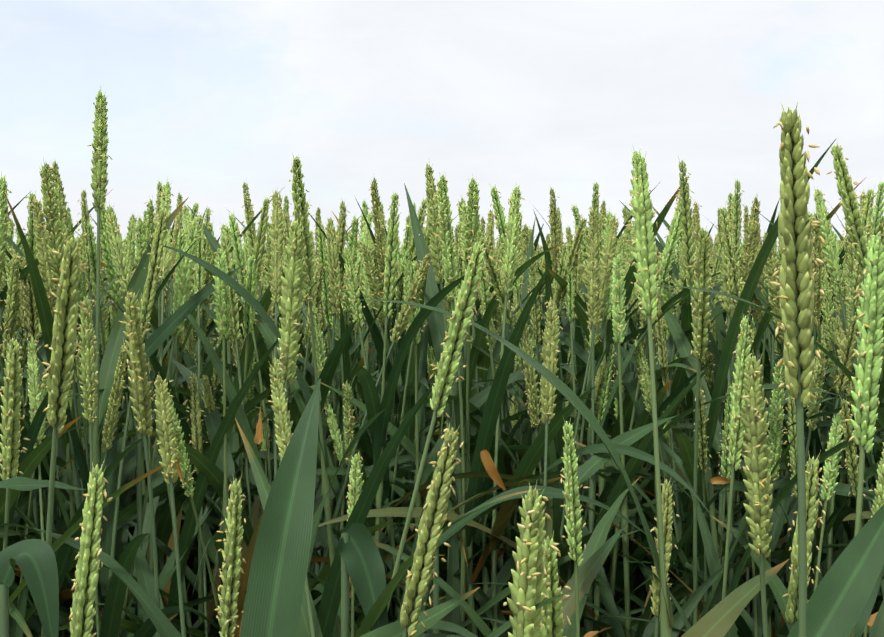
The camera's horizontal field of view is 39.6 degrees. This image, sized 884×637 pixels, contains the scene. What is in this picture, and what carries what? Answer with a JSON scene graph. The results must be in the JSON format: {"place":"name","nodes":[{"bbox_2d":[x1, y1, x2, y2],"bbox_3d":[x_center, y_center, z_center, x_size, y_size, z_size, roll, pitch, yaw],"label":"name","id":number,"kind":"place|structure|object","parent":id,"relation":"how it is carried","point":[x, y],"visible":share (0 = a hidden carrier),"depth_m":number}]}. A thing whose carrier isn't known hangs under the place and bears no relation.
{"place":"outdoors","nodes":[
{"label":"outdoors","id":0,"kind":"place"},
{"bbox_2d":[0,264,883,636],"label":"leaves","id":1,"kind":"object","parent":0,"point":[842,600],"visible":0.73,"depth_m":0.59},
{"bbox_2d":[0,0,883,255],"label":"sky","id":2,"kind":"structure","parent":0,"point":[211,97]},
{"label":"field","id":3,"kind":"structure","parent":0,"visible":0},
{"bbox_2d":[0,332,29,636],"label":"plant","id":4,"kind":"object","parent":3,"relation":"on","point":[10,425],"visible":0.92,"depth_m":0.82},
{"bbox_2d":[40,230,86,636],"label":"wheat plant","id":5,"kind":"object","parent":3,"relation":"on","point":[59,375],"visible":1,"depth_m":0.59},
{"bbox_2d":[69,459,112,636],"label":"plant","id":6,"kind":"object","parent":3,"relation":"on","point":[82,612],"visible":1,"depth_m":0.57},
{"bbox_2d":[0,83,188,634],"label":"wheat plant","id":7,"kind":"object","parent":3,"relation":"on","point":[117,336],"visible":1,"depth_m":0.99},
{"bbox_2d":[119,289,163,636],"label":"plant","id":8,"kind":"object","parent":3,"relation":"on","point":[147,580],"visible":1,"depth_m":0.83},
{"bbox_2d":[215,474,245,636],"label":"plant","id":9,"kind":"object","parent":3,"relation":"on","point":[232,569],"visible":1,"depth_m":0.72},
{"bbox_2d":[277,212,384,573],"bbox_3d":[-0.116,0.362,0.791,0.095,0.858,0.494,0,2,9],"label":"wheat plant","id":10,"kind":"object","parent":3,"relation":"on","point":[291,318],"visible":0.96,"depth_m":0.76},
{"bbox_2d":[235,231,494,636],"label":"wheat plant","id":11,"kind":"object","parent":3,"relation":"on","point":[455,335],"visible":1,"depth_m":0.70},
{"bbox_2d":[400,423,572,636],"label":"wheat plant","id":12,"kind":"object","parent":3,"relation":"on","point":[420,575],"visible":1,"depth_m":0.57},
{"bbox_2d":[371,147,673,636],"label":"wheat plant","id":13,"kind":"object","parent":3,"relation":"on","point":[644,244],"visible":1,"depth_m":0.72},
{"bbox_2d":[503,482,559,636],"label":"plant","id":14,"kind":"object","parent":3,"relation":"on","point":[526,587],"visible":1,"depth_m":0.48},
{"bbox_2d":[540,532,571,636],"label":"plant","id":15,"kind":"object","parent":3,"relation":"on","point":[552,624],"visible":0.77,"depth_m":0.51},
{"bbox_2d":[649,478,678,636],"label":"plant","id":16,"kind":"object","parent":3,"relation":"on","point":[667,503],"visible":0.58,"depth_m":0.85},
{"bbox_2d":[615,450,825,632],"bbox_3d":[0.174,0.432,0.809,0.091,0.718,0.196,0,2,-1],"label":"wheat plant","id":17,"kind":"object","parent":3,"relation":"on","point":[812,478],"visible":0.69,"depth_m":0.71},
{"bbox_2d":[737,350,772,636],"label":"plant","id":18,"kind":"object","parent":3,"relation":"on","point":[759,486],"visible":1,"depth_m":0.64},
{"bbox_2d":[656,141,883,430],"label":"wheat plant","id":19,"kind":"object","parent":3,"relation":"on","point":[857,236],"visible":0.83,"depth_m":0.89},
{"bbox_2d":[687,222,854,624],"bbox_3d":[0.143,0.358,0.934,0.365,0.858,0.088,0,2,-1],"label":"wheat plant","id":20,"kind":"object","parent":3,"relation":"on","point":[701,308],"visible":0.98,"depth_m":0.90},
{"bbox_2d":[770,102,824,636],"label":"wheat plant","id":21,"kind":"object","parent":3,"relation":"on","point":[797,294],"visible":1,"depth_m":0.43},
{"bbox_2d":[844,228,883,636],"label":"wheat plant","id":22,"kind":"object","parent":3,"relation":"on","point":[868,354],"visible":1,"depth_m":0.59}
]}

